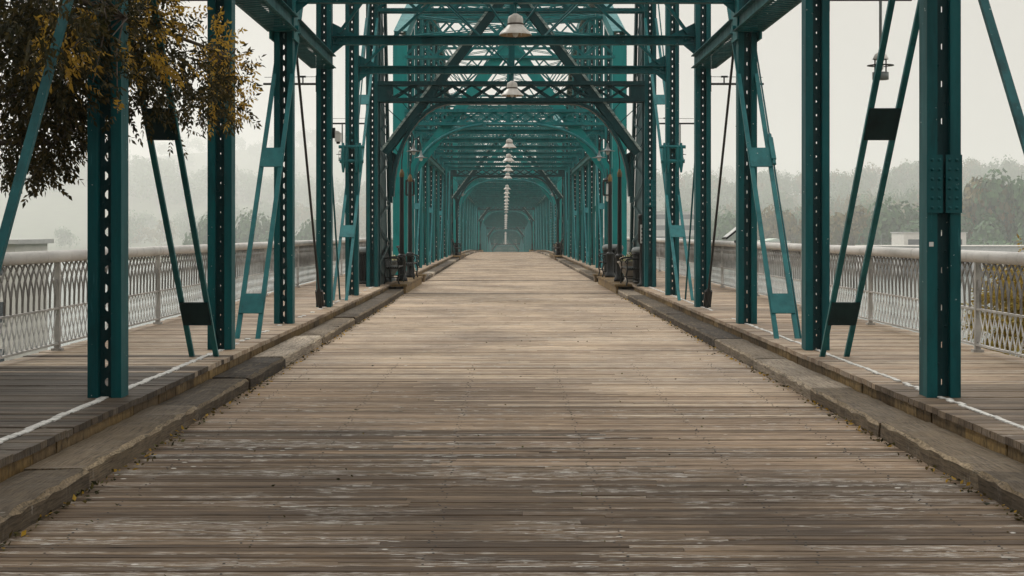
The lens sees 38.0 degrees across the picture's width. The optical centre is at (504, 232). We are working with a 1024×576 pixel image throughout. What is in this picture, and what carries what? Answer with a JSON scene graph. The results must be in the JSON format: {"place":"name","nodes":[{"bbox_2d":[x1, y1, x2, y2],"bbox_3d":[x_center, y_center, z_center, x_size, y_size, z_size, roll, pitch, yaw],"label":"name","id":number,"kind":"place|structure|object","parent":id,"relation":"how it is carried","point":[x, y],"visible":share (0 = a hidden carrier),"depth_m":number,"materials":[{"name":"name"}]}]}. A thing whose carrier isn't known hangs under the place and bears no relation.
{"place":"outdoors","nodes":[
{"label":"outdoors","id":0,"kind":"place"},
{"bbox_2d":[0,250,467,467],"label":"sidewalk","id":1,"kind":"structure","parent":0,"point":[36,388],"depth_m":13.89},
{"bbox_2d":[0,287,372,443],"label":"painted line","id":2,"kind":"object","parent":1,"relation":"on","point":[45,422],"visible":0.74,"depth_m":11.12,"materials":[{"name":"white paint"}]},
{"bbox_2d":[0,237,425,358],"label":"steel railing","id":3,"kind":"object","parent":1,"relation":"on","point":[304,255],"visible":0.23,"depth_m":19.09,"materials":[{"name":"grey metal"}]},
{"bbox_2d":[0,250,475,482],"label":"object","id":4,"kind":"structure","parent":1,"relation":"attached to","point":[13,469],"depth_m":12.18,"materials":[{"name":"wood"}]},
{"bbox_2d":[359,247,372,284],"bbox_3d":[-3.300,0.795,35.500,0.620,0.890,0.614,0,0,0],"label":"trash can","id":5,"kind":"object","parent":1,"relation":"on","point":[362,265],"visible":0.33,"depth_m":35.26,"materials":[{"name":"metal"}]},
{"bbox_2d":[382,249,404,283],"bbox_3d":[-2.829,0.828,37.448,0.524,0.918,1.756,0,0,0],"label":"bench","id":6,"kind":"object","parent":1,"relation":"on","point":[387,258],"visible":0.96,"depth_m":36.87,"materials":[{"name":"black metal"}]},
{"bbox_2d":[390,250,482,293],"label":"pier ledge","id":7,"kind":"object","parent":1,"relation":"attached to","point":[411,283],"visible":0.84,"depth_m":39.64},
{"bbox_2d":[396,246,418,278],"bbox_3d":[-2.709,0.828,41.448,0.524,0.918,1.756,0,0,0],"label":"bench","id":8,"kind":"object","parent":7,"relation":"on","point":[410,263],"visible":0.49,"depth_m":40.59,"materials":[{"name":"black metal"}]},
{"bbox_2d":[396,133,419,280],"bbox_3d":[-2.510,-0.703,38.800,0.660,3.965,0.400,0,0,0],"label":"lamp post","id":9,"kind":"object","parent":7,"relation":"on","point":[413,150],"visible":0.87,"depth_m":38.75,"materials":[{"name":"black metal"}]},
{"bbox_2d":[406,138,426,277],"bbox_3d":[-2.510,-0.703,42.200,0.660,3.965,0.400,0,0,0],"label":"lamp post","id":10,"kind":"object","parent":7,"relation":"on","point":[410,252],"visible":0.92,"depth_m":42.15,"materials":[{"name":"black metal"}]},
{"bbox_2d":[451,239,460,255],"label":"bench","id":11,"kind":"object","parent":7,"relation":"on","point":[459,247],"visible":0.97,"depth_m":81.99,"materials":[{"name":"black metal"}]},
{"bbox_2d":[454,185,465,254],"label":"lamp post","id":12,"kind":"object","parent":7,"relation":"on","point":[456,245],"visible":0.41,"depth_m":83.45,"materials":[{"name":"black metal"}]},
{"bbox_2d":[388,255,397,280],"bbox_3d":[-3.050,0.890,39.300,0.660,0.780,0.643,0,0,0],"label":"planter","id":13,"kind":"object","parent":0,"point":[394,262],"visible":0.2,"depth_m":39.16,"materials":[{"name":"grey concrete"}]},
{"bbox_2d":[0,147,904,260],"bbox_3d":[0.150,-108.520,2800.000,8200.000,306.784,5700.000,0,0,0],"label":"ground","id":14,"kind":"structure","parent":0,"point":[43,217],"depth_m":2657.69,"materials":[{"name":"green plant"}]},
{"bbox_2d":[0,239,53,361],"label":"riverside hut","id":15,"kind":"object","parent":14,"relation":"on","point":[20,245],"visible":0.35,"depth_m":114.25,"materials":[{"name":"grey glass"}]},
{"bbox_2d":[0,346,6,361],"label":"window","id":16,"kind":"structure","parent":15,"relation":"in","point":[1,360],"depth_m":111.89,"materials":[{"name":"grey glass"}]},
{"bbox_2d":[0,300,6,324],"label":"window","id":17,"kind":"structure","parent":15,"relation":"in","point":[1,301],"depth_m":111.86,"materials":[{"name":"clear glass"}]},
{"bbox_2d":[0,0,266,207],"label":"autumn tree","id":18,"kind":"object","parent":14,"relation":"on","point":[28,44],"visible":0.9,"depth_m":11.87,"materials":[{"name":"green plant"}]},
{"bbox_2d":[182,212,220,260],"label":"broadleaf tree","id":19,"kind":"object","parent":14,"relation":"on","point":[202,234],"visible":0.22,"depth_m":863.93,"materials":[{"name":"green plant"}]},
{"bbox_2d":[235,228,256,260],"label":"broadleaf tree","id":20,"kind":"object","parent":14,"relation":"on","point":[241,238],"visible":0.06,"depth_m":913.00,"materials":[{"name":"green plant"}]},
{"bbox_2d":[235,207,273,258],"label":"broadleaf tree","id":21,"kind":"object","parent":14,"relation":"on","point":[261,235],"visible":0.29,"depth_m":923.37,"materials":[{"name":"green plant"}]},
{"bbox_2d":[295,219,324,240],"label":"broadleaf tree","id":22,"kind":"object","parent":14,"relation":"on","point":[305,233],"visible":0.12,"depth_m":907.88,"materials":[{"name":"green plant"}]},
{"bbox_2d":[0,128,1023,259],"bbox_3d":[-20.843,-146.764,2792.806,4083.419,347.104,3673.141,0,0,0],"label":"hillside wood","id":23,"kind":"object","parent":14,"relation":"on","point":[141,179],"visible":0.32,"depth_m":2280.01,"materials":[{"name":"green plant"}]},
{"bbox_2d":[656,211,693,260],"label":"office block","id":24,"kind":"structure","parent":14,"relation":"on","point":[660,224],"depth_m":954.36,"materials":[{"name":"concrete"}]},
{"bbox_2d":[656,236,693,238],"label":"window","id":25,"kind":"structure","parent":24,"relation":"in","point":[687,237],"depth_m":954.36,"materials":[{"name":"grey glass"}]},
{"bbox_2d":[656,225,693,230],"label":"window","id":26,"kind":"structure","parent":24,"relation":"in","point":[658,227],"depth_m":954.36,"materials":[{"name":"grey glass"}]},
{"bbox_2d":[656,214,693,219],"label":"window","id":27,"kind":"structure","parent":24,"relation":"in","point":[658,216],"depth_m":954.36,"materials":[{"name":"grey glass"}]},
{"bbox_2d":[691,227,717,252],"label":"broadleaf tree","id":28,"kind":"object","parent":14,"relation":"on","point":[711,235],"visible":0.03,"depth_m":870.73,"materials":[{"name":"green plant"}]},
{"bbox_2d":[717,212,735,252],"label":"broadleaf tree","id":29,"kind":"object","parent":14,"relation":"on","point":[728,217],"visible":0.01,"depth_m":876.40,"materials":[{"name":"green plant"}]},
{"bbox_2d":[712,209,759,260],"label":"broadleaf tree","id":30,"kind":"object","parent":14,"relation":"on","point":[723,229],"visible":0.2,"depth_m":853.19,"materials":[{"name":"green plant"}]},
{"bbox_2d":[757,203,783,239],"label":"broadleaf tree","id":31,"kind":"object","parent":14,"relation":"on","point":[769,222],"visible":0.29,"depth_m":853.88,"materials":[{"name":"green plant"}]},
{"bbox_2d":[757,238,790,261],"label":"shed","id":32,"kind":"structure","parent":14,"relation":"on","point":[773,240],"depth_m":781.93,"materials":[{"name":"white metal"}]},
{"bbox_2d":[777,210,816,259],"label":"broadleaf tree","id":33,"kind":"object","parent":14,"relation":"on","point":[793,230],"visible":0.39,"depth_m":840.93,"materials":[{"name":"green plant"}]},
{"bbox_2d":[830,204,870,261],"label":"broadleaf tree","id":34,"kind":"object","parent":14,"relation":"on","point":[838,220],"visible":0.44,"depth_m":774.30,"materials":[{"name":"green plant"}]},
{"bbox_2d":[853,222,891,245],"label":"broadleaf tree","id":35,"kind":"object","parent":14,"relation":"on","point":[865,231],"visible":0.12,"depth_m":763.37,"materials":[{"name":"green plant"}]},
{"bbox_2d":[866,194,918,244],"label":"broadleaf tree","id":36,"kind":"object","parent":14,"relation":"on","point":[893,220],"visible":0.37,"depth_m":751.19,"materials":[{"name":"green plant"}]},
{"bbox_2d":[890,232,967,244],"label":"flat roofed block","id":37,"kind":"structure","parent":14,"relation":"on","point":[905,238],"depth_m":575.00,"materials":[{"name":"white concrete"}]},
{"bbox_2d":[908,238,918,244],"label":"window","id":38,"kind":"structure","parent":37,"relation":"in","point":[911,241],"depth_m":574.91,"materials":[{"name":"grey glass"}]},
{"bbox_2d":[855,245,1023,274],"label":"warehouse","id":39,"kind":"structure","parent":14,"relation":"on","point":[1009,248],"depth_m":542.80,"materials":[{"name":"grey concrete"}]},
{"bbox_2d":[876,256,892,274],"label":"window","id":40,"kind":"structure","parent":39,"relation":"in","point":[878,256],"depth_m":542.72,"materials":[{"name":"grey glass"}]},
{"bbox_2d":[902,258,918,274],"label":"window","id":41,"kind":"structure","parent":39,"relation":"in","point":[903,258],"depth_m":542.72,"materials":[{"name":"grey glass"}]},
{"bbox_2d":[961,262,971,274],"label":"window","id":42,"kind":"structure","parent":39,"relation":"in","point":[967,268],"depth_m":542.72,"materials":[{"name":"grey glass"}]},
{"bbox_2d":[941,213,1008,244],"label":"broadleaf tree","id":43,"kind":"object","parent":14,"relation":"on","point":[983,230],"visible":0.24,"depth_m":710.14,"materials":[{"name":"green plant"}]},
{"bbox_2d":[966,237,1005,244],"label":"broadleaf tree","id":44,"kind":"object","parent":14,"relation":"on","point":[991,239],"visible":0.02,"depth_m":684.72,"materials":[{"name":"green plant"}]},
{"bbox_2d":[961,175,1020,239],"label":"broadleaf tree","id":45,"kind":"object","parent":14,"relation":"on","point":[969,191],"visible":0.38,"depth_m":731.92,"materials":[{"name":"green plant"}]},
{"bbox_2d":[961,234,1023,357],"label":"yellow tree","id":46,"kind":"object","parent":14,"relation":"on","point":[1005,310],"visible":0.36,"depth_m":18.10,"materials":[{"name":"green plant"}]},
{"bbox_2d":[969,168,1021,238],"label":"broadleaf tree","id":47,"kind":"object","parent":14,"relation":"on","point":[994,187],"visible":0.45,"depth_m":723.76,"materials":[{"name":"green plant"}]},
{"bbox_2d":[994,235,1023,244],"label":"broadleaf tree","id":48,"kind":"object","parent":14,"relation":"on","point":[1014,239],"visible":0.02,"depth_m":666.13,"materials":[{"name":"green plant"}]},
{"bbox_2d":[1005,172,1023,244],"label":"broadleaf tree","id":49,"kind":"object","parent":14,"relation":"on","point":[1016,228],"visible":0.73,"depth_m":712.96,"materials":[{"name":"green plant"}]},
{"bbox_2d":[0,252,1023,575],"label":"road deck","id":50,"kind":"structure","parent":0,"point":[426,436],"depth_m":9.29,"materials":[{"name":"wood"}]},
{"bbox_2d":[0,251,481,543],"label":"kerb","id":51,"kind":"structure","parent":50,"relation":"on","point":[29,495],"depth_m":10.49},
{"bbox_2d":[426,280,592,280],"bbox_3d":[0.150,1.509,41.420,5.280,0.022,10.040,0,0,0],"label":"expansion joint","id":52,"kind":"object","parent":50,"relation":"on","point":[509,280],"visible":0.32,"depth_m":46.35,"materials":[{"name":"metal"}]},
{"bbox_2d":[0,294,1023,575],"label":"leaf litter","id":53,"kind":"object","parent":50,"relation":"on","point":[504,404],"visible":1,"depth_m":10.58,"materials":[{"name":"brown plant"}]},
{"bbox_2d":[531,251,1023,516],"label":"kerb","id":54,"kind":"structure","parent":50,"relation":"on","point":[996,476],"depth_m":11.36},
{"bbox_2d":[0,0,1023,188],"label":"sky","id":55,"kind":"structure","parent":0,"point":[988,129],"materials":[{"name":"white"}]},
{"bbox_2d":[48,261,1023,356],"bbox_3d":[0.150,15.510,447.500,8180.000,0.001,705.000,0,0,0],"label":"river","id":56,"kind":"structure","parent":0,"point":[717,274],"depth_m":376.44,"materials":[{"name":"grey liquid"}]},
{"bbox_2d":[546,250,1023,451],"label":"sidewalk","id":57,"kind":"structure","parent":0,"point":[992,382],"depth_m":14.67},
{"bbox_2d":[529,250,631,293],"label":"pier ledge","id":58,"kind":"object","parent":57,"relation":"attached to","point":[609,283],"visible":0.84,"depth_m":40.23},
{"bbox_2d":[549,185,560,254],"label":"lamp post","id":59,"kind":"object","parent":58,"relation":"on","point":[557,245],"visible":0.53,"depth_m":83.45,"materials":[{"name":"black metal"}]},
{"bbox_2d":[553,239,562,254],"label":"bench","id":60,"kind":"object","parent":58,"relation":"on","point":[560,243],"visible":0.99,"depth_m":82.29,"materials":[{"name":"black metal"}]},
{"bbox_2d":[593,138,614,276],"bbox_3d":[2.810,-0.703,42.200,0.660,3.965,0.400,0,0,0],"label":"lamp post","id":61,"kind":"object","parent":58,"relation":"on","point":[610,266],"visible":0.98,"depth_m":42.15,"materials":[{"name":"black metal"}]},
{"bbox_2d":[598,247,616,276],"bbox_3d":[3.009,0.828,43.152,0.524,0.918,1.756,0,0,0],"label":"bench","id":62,"kind":"object","parent":58,"relation":"on","point":[603,262],"visible":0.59,"depth_m":42.29,"materials":[{"name":"black metal"}]},
{"bbox_2d":[602,131,624,281],"bbox_3d":[2.810,-0.703,38.700,0.660,3.965,0.400,0,0,0],"label":"lamp post","id":63,"kind":"object","parent":58,"relation":"on","point":[619,254],"visible":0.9,"depth_m":38.65,"materials":[{"name":"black metal"}]},
{"bbox_2d":[602,244,622,274],"bbox_3d":[3.130,0.795,43.100,0.620,0.890,0.614,0,0,0],"label":"trash can","id":64,"kind":"object","parent":57,"relation":"on","point":[605,248],"visible":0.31,"depth_m":42.94,"materials":[{"name":"metal"}]},
{"bbox_2d":[617,252,632,281],"bbox_3d":[3.210,0.896,38.048,0.660,0.768,0.647,0,0,0],"label":"planter","id":65,"kind":"object","parent":57,"relation":"on","point":[630,272],"visible":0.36,"depth_m":37.89,"materials":[{"name":"grey concrete"}]},
{"bbox_2d":[619,257,639,285],"bbox_3d":[3.129,0.828,36.352,0.524,0.918,1.756,0,0,0],"label":"bench","id":66,"kind":"object","parent":57,"relation":"on","point":[627,267],"visible":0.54,"depth_m":35.50,"materials":[{"name":"black metal"}]},
{"bbox_2d":[637,214,641,286],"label":"notice column","id":67,"kind":"structure","parent":57,"relation":"on","point":[639,234],"depth_m":35.09,"materials":[{"name":"black metal"}]},
{"bbox_2d":[631,247,656,283],"bbox_3d":[3.350,0.795,35.750,0.620,0.890,0.614,0,0,0],"label":"trash can","id":68,"kind":"object","parent":57,"relation":"on","point":[636,254],"visible":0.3,"depth_m":35.59,"materials":[{"name":"black metal"}]},
{"bbox_2d":[536,250,1023,463],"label":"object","id":69,"kind":"structure","parent":57,"relation":"attached to","point":[1013,453],"depth_m":12.78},
{"bbox_2d":[585,236,1023,356],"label":"steel railing","id":70,"kind":"object","parent":57,"relation":"on","point":[721,259],"visible":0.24,"depth_m":19.29,"materials":[{"name":"grey metal"}]},
{"bbox_2d":[722,227,735,242],"bbox_3d":[4.900,0.080,31.900,0.399,0.504,0.620,0,0,0],"label":"information panel","id":71,"kind":"object","parent":70,"relation":"attached to","point":[730,233],"visible":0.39,"depth_m":31.79,"materials":[{"name":"metal"}]},
{"bbox_2d":[650,287,1023,429],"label":"painted line","id":72,"kind":"object","parent":57,"relation":"on","point":[951,400],"visible":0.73,"depth_m":12.82,"materials":[{"name":"white paint"}]},
{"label":"deck underlay","id":73,"kind":"structure","parent":0,"visible":0},
{"bbox_2d":[491,228,519,251],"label":"truss span","id":74,"kind":"object","parent":73,"relation":"on","point":[506,248],"visible":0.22,"depth_m":341.40,"materials":[{"name":"teal paint"}]},
{"bbox_2d":[478,171,533,251],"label":"truss span","id":75,"kind":"object","parent":73,"relation":"on","point":[494,219],"visible":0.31,"depth_m":201.98,"materials":[{"name":"teal paint"}]},
{"bbox_2d":[487,208,524,251],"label":"truss span","id":76,"kind":"object","parent":73,"relation":"on","point":[510,234],"visible":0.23,"depth_m":276.37,"materials":[{"name":"teal paint"}]},
{"bbox_2d":[451,108,563,257],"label":"truss span","id":77,"kind":"object","parent":73,"relation":"on","point":[533,193],"visible":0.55,"depth_m":113.69,"materials":[{"name":"teal paint"}]},
{"bbox_2d":[393,4,626,274],"bbox_3d":[0.150,-3.429,64.580,6.940,11.503,41.506,0,0,0],"label":"truss span","id":78,"kind":"object","parent":73,"relation":"on","point":[580,136],"visible":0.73,"depth_m":53.34,"materials":[{"name":"teal paint"}]},
{"bbox_2d":[405,178,414,195],"bbox_3d":[-2.780,-1.392,43.713,0.264,0.984,0.435,0,0,0],"label":"hanging lantern","id":79,"kind":"object","parent":78,"relation":"hanging from","point":[406,181],"visible":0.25,"depth_m":43.49,"materials":[{"name":"black metal"}]},
{"bbox_2d":[503,172,511,178],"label":"bell lamp","id":80,"kind":"object","parent":78,"relation":"hanging from","point":[507,175],"visible":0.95,"depth_m":76.55,"materials":[{"name":"white metal"}]},
{"bbox_2d":[503,164,512,171],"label":"bell lamp","id":81,"kind":"object","parent":78,"relation":"hanging from","point":[508,168],"visible":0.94,"depth_m":67.25,"materials":[{"name":"white metal"}]},
{"bbox_2d":[503,150,513,161],"bbox_3d":[0.150,-2.981,58.062,0.464,0.481,0.464,0,0,0],"label":"bell lamp","id":82,"kind":"object","parent":78,"relation":"hanging from","point":[508,158],"visible":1,"depth_m":57.96,"materials":[{"name":"white metal"}]},
{"bbox_2d":[502,134,515,148],"bbox_3d":[0.150,-2.981,48.773,0.464,0.481,0.464,0,0,0],"label":"bell lamp","id":83,"kind":"object","parent":78,"relation":"hanging from","point":[509,144],"visible":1,"depth_m":48.67,"materials":[{"name":"white metal"}]},
{"bbox_2d":[602,169,607,201],"bbox_3d":[3.010,-1.392,43.713,0.264,0.984,0.435,0,0,0],"label":"hanging lantern","id":84,"kind":"object","parent":78,"relation":"hanging from","point":[603,186],"visible":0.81,"depth_m":43.59,"materials":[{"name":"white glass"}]},
{"bbox_2d":[0,0,1023,397],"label":"truss span","id":85,"kind":"object","parent":73,"relation":"on","point":[736,36],"visible":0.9,"depth_m":19.91,"materials":[{"name":"teal paint"}]},
{"bbox_2d":[132,0,206,79],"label":"bracket lamp","id":86,"kind":"object","parent":85,"relation":"attached to","point":[155,38],"visible":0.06,"depth_m":16.25,"materials":[{"name":"metal"}]},
{"bbox_2d":[263,76,315,123],"bbox_3d":[-3.681,-2.180,25.547,0.940,1.020,0.290,0,0,0],"label":"bracket lamp","id":87,"kind":"object","parent":85,"relation":"attached to","point":[302,77],"visible":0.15,"depth_m":25.53,"materials":[{"name":"metal"}]},
{"bbox_2d":[332,128,341,143],"bbox_3d":[-2.894,-1.660,25.587,0.170,0.280,0.130,0,0,0],"label":"security camera","id":88,"kind":"object","parent":85,"relation":"attached to","point":[336,135],"visible":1,"depth_m":25.53,"materials":[{"name":"white plastic"}]},
{"bbox_2d":[333,118,363,160],"bbox_3d":[-3.681,-2.180,34.837,0.940,1.020,0.290,0,0,0],"label":"bracket lamp","id":89,"kind":"object","parent":85,"relation":"attached to","point":[342,134],"visible":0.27,"depth_m":34.83,"materials":[{"name":"metal"}]},
{"bbox_2d":[501,74,523,96],"bbox_3d":[0.150,-2.981,30.192,0.464,0.481,0.464,0,0,0],"label":"bell lamp","id":90,"kind":"object","parent":85,"relation":"hanging from","point":[511,90],"visible":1,"depth_m":30.09,"materials":[{"name":"white metal"}]},
{"bbox_2d":[499,3,531,36],"bbox_3d":[0.150,-2.981,20.902,0.464,0.481,0.464,0,0,0],"label":"bell lamp","id":91,"kind":"object","parent":85,"relation":"hanging from","point":[515,27],"visible":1,"depth_m":20.81,"materials":[{"name":"white metal"}]},
{"bbox_2d":[659,117,693,158],"bbox_3d":[3.981,-2.180,34.837,0.940,1.020,0.290,0,0,0],"label":"bracket lamp","id":92,"kind":"object","parent":85,"relation":"attached to","point":[680,129],"visible":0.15,"depth_m":34.83,"materials":[{"name":"metal"}]},
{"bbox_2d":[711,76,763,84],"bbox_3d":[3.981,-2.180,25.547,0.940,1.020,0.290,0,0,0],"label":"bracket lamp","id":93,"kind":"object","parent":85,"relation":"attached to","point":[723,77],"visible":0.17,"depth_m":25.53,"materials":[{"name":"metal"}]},
{"bbox_2d":[830,0,911,79],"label":"bracket lamp","id":94,"kind":"object","parent":85,"relation":"attached to","point":[885,75],"visible":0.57,"depth_m":16.24,"materials":[{"name":"metal"}]}
]}

